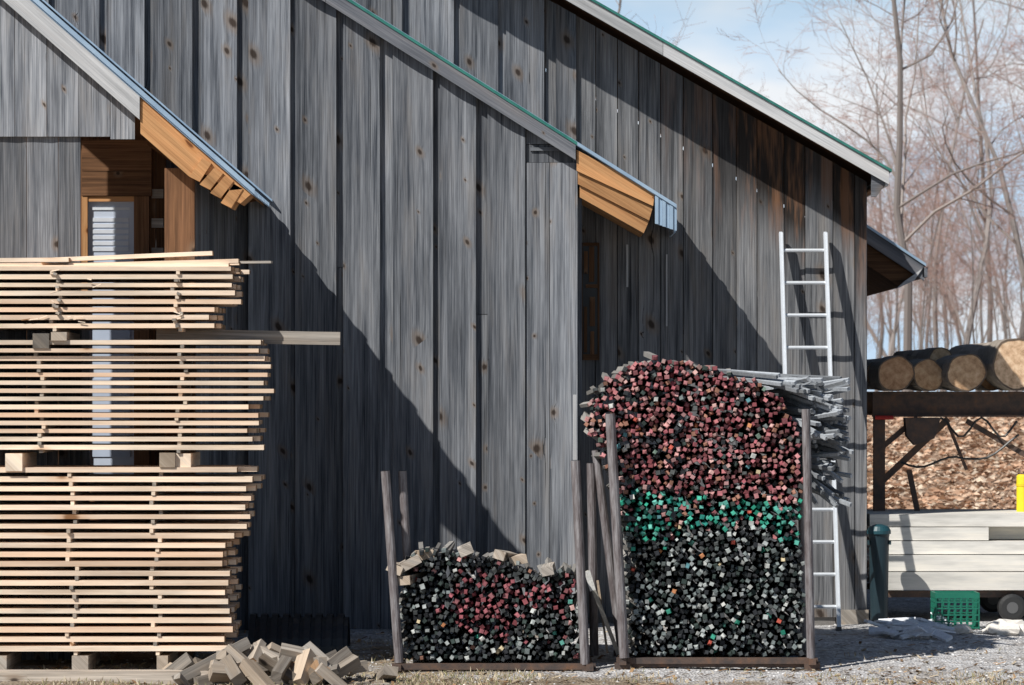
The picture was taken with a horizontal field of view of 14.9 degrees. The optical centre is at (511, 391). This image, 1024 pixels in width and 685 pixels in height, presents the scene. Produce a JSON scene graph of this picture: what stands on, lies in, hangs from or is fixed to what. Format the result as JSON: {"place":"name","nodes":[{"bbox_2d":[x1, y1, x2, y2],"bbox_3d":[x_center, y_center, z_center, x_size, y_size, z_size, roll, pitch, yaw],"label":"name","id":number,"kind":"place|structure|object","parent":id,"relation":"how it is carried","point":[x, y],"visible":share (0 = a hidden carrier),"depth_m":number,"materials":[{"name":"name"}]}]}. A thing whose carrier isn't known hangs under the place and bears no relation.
{"place":"outdoors","nodes":[
{"label":"outdoors","id":0,"kind":"place"},
{"bbox_2d":[0,417,1023,684],"bbox_3d":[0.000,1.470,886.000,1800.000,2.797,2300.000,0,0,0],"label":"ground","id":1,"kind":"structure","parent":0,"point":[902,607],"depth_m":33.69,"materials":[{"name":"grey gravel"}]},
{"bbox_2d":[0,251,340,669],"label":"lumber stack","id":2,"kind":"object","parent":1,"relation":"on","point":[84,588],"visible":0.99,"depth_m":32.72,"materials":[{"name":"beige wood"}]},
{"bbox_2d":[162,637,397,684],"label":"scrap wood pile","id":3,"kind":"object","parent":1,"relation":"on","point":[258,662],"visible":1,"depth_m":32.18,"materials":[{"name":"beige wood"}]},
{"bbox_2d":[248,614,349,653],"bbox_3d":[-1.860,2.116,34.400,0.862,0.340,0.680,0,0,0],"label":"culvert pipe","id":4,"kind":"object","parent":1,"relation":"on","point":[328,633],"visible":0.91,"depth_m":34.16,"materials":[{"name":"plastic"}]},
{"bbox_2d":[0,0,927,659],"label":"wooden barn","id":5,"kind":"structure","parent":1,"relation":"on","point":[490,240],"depth_m":35.97,"materials":[{"name":"grey wood"}]},
{"bbox_2d":[582,243,666,359],"bbox_3d":[1.051,-0.849,36.965,0.824,1.107,0.050,0,0,0],"label":"porch window","id":6,"kind":"structure","parent":5,"relation":"in","point":[590,251],"depth_m":36.95,"materials":[{"name":"brown wood"}]},
{"bbox_2d":[381,460,598,672],"bbox_3d":[-0.175,1.499,33.690,1.856,1.847,1.581,0,0,0],"label":"stake rack","id":7,"kind":"object","parent":1,"relation":"on","point":[469,596],"visible":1,"depth_m":33.11,"materials":[{"name":"wood"}]},
{"bbox_2d":[23,627,1023,684],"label":"dry grass","id":8,"kind":"structure","parent":1,"relation":"on","point":[483,673],"depth_m":32.51,"materials":[{"name":"beige plant"}]},
{"bbox_2d":[31,619,1023,684],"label":"pebbles","id":9,"kind":"object","parent":1,"relation":"on","point":[829,644],"visible":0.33,"depth_m":33.70,"materials":[{"name":"grey gravel"}]},
{"bbox_2d":[595,0,769,134],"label":"bare tree","id":10,"kind":"object","parent":1,"relation":"on","point":[619,8],"visible":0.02,"depth_m":78.06,"materials":[{"name":"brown plant"}]},
{"bbox_2d":[579,351,853,670],"bbox_3d":[1.765,1.015,33.854,2.355,2.731,1.753,0,0,0],"label":"stake rack","id":11,"kind":"object","parent":1,"relation":"on","point":[794,427],"visible":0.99,"depth_m":33.22,"materials":[{"name":"wood"}]},
{"bbox_2d":[585,570,618,654],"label":"loose stakes","id":12,"kind":"object","parent":11,"relation":"on","point":[591,585],"visible":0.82,"depth_m":33.49,"materials":[{"name":"grey wood"}]},
{"bbox_2d":[779,232,841,630],"bbox_3d":[2.762,0.356,36.417,0.506,3.713,1.034,0,0,0],"label":"ladder","id":13,"kind":"object","parent":1,"relation":"on","point":[828,347],"visible":0.54,"depth_m":36.61,"materials":[{"name":"metal"}]},
{"bbox_2d":[712,0,1023,391],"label":"distant trees","id":14,"kind":"object","parent":1,"relation":"on","point":[935,248],"visible":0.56,"depth_m":93.30,"materials":[{"name":"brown plant"}]},
{"bbox_2d":[717,0,1023,391],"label":"bare tree","id":15,"kind":"object","parent":1,"relation":"on","point":[898,203],"visible":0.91,"depth_m":69.79,"materials":[{"name":"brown plant"}]},
{"bbox_2d":[867,524,890,621],"bbox_3d":[3.435,1.711,36.750,0.224,0.936,0.224,0,0,0],"label":"trash can","id":16,"kind":"object","parent":1,"relation":"on","point":[878,542],"visible":0.81,"depth_m":36.67,"materials":[{"name":"plastic"}]},
{"bbox_2d":[773,0,1023,391],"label":"bare tree","id":17,"kind":"object","parent":1,"relation":"on","point":[968,333],"visible":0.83,"depth_m":78.64,"materials":[{"name":"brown plant"}]},
{"bbox_2d":[864,612,958,641],"bbox_3d":[3.641,2.142,35.814,0.849,0.220,1.425,0,0,9],"label":"scrap siding","id":18,"kind":"object","parent":1,"relation":"on","point":[905,628],"visible":0.98,"depth_m":35.57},
{"bbox_2d":[839,0,1023,391],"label":"bare tree","id":19,"kind":"object","parent":1,"relation":"on","point":[1018,247],"visible":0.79,"depth_m":73.82,"materials":[{"name":"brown plant"}]},
{"bbox_2d":[867,509,1023,619],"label":"flatbed trailer","id":20,"kind":"object","parent":1,"relation":"on","point":[982,550],"visible":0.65,"depth_m":37.19,"materials":[{"name":"paint"}]},
{"bbox_2d":[1016,474,1023,511],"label":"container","id":21,"kind":"object","parent":20,"relation":"on","point":[1020,492],"visible":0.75,"depth_m":38.00,"materials":[{"name":"plastic"}]},
{"bbox_2d":[867,392,1023,510],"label":"log deck","id":22,"kind":"structure","parent":1,"relation":"on","point":[920,433],"depth_m":38.27,"materials":[{"name":"brown metal"}]},
{"bbox_2d":[867,362,872,387],"bbox_3d":[3.449,-0.163,39.487,0.290,0.259,2.004,0,0,-9],"label":"log","id":23,"kind":"object","parent":22,"relation":"on","point":[868,383],"visible":0.16,"depth_m":38.49,"materials":[{"name":"brown wood"}]},
{"bbox_2d":[867,356,914,390],"bbox_3d":[3.604,-0.176,39.193,0.365,0.343,2.404,0,0,-6],"label":"log","id":24,"kind":"object","parent":22,"relation":"on","point":[891,373],"visible":0.73,"depth_m":38.00,"materials":[{"name":"brown wood"}]},
{"bbox_2d":[893,347,951,360],"bbox_3d":[4.110,-0.307,39.593,0.237,0.258,2.004,0,0,-6],"label":"log","id":25,"kind":"object","parent":22,"relation":"on","point":[936,353],"visible":0.41,"depth_m":38.88,"materials":[{"name":"brown wood"}]},
{"bbox_2d":[904,359,942,390],"bbox_3d":[3.864,-0.162,39.284,0.314,0.314,2.404,0,0,-9],"label":"log","id":26,"kind":"object","parent":22,"relation":"on","point":[927,376],"visible":0.45,"depth_m":38.10,"materials":[{"name":"brown wood"}]},
{"bbox_2d":[936,354,986,390],"bbox_3d":[4.218,-0.183,39.135,0.402,0.365,2.404,0,0,-9],"label":"log","id":27,"kind":"object","parent":22,"relation":"on","point":[963,372],"visible":0.56,"depth_m":37.96,"materials":[{"name":"brown wood"}]},
{"bbox_2d":[949,338,1023,390],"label":"log","id":28,"kind":"object","parent":22,"relation":"on","point":[1003,360],"visible":0.73,"depth_m":37.90,"materials":[{"name":"wood"}]},
{"bbox_2d":[867,415,1023,578],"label":"fallen leaves","id":29,"kind":"object","parent":1,"relation":"on","point":[928,499],"visible":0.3,"depth_m":57.64,"materials":[{"name":"brown plant"}]},
{"bbox_2d":[930,591,979,628],"bbox_3d":[4.072,2.007,36.096,0.408,0.329,0.410,0,0,0],"label":"milk crate","id":30,"kind":"object","parent":1,"relation":"on","point":[967,595],"visible":0.8,"depth_m":35.89,"materials":[{"name":"plastic"}]},
{"bbox_2d":[953,619,1023,635],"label":"rocks","id":31,"kind":"object","parent":1,"relation":"on","point":[1007,627],"visible":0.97,"depth_m":35.55,"materials":[{"name":"white stone"}]},
{"bbox_2d":[596,0,1023,391],"label":"sky","id":32,"kind":"structure","parent":0,"point":[704,41],"materials":[{"name":"blue"}]},
{"bbox_2d":[975,379,997,390],"bbox_3d":[4.565,-0.142,39.592,0.276,0.269,2.404,0,0,-6],"label":"log","id":33,"kind":"object","parent":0,"point":[985,385],"visible":0.13,"depth_m":38.40,"materials":[{"name":"brown wood"}]}
]}

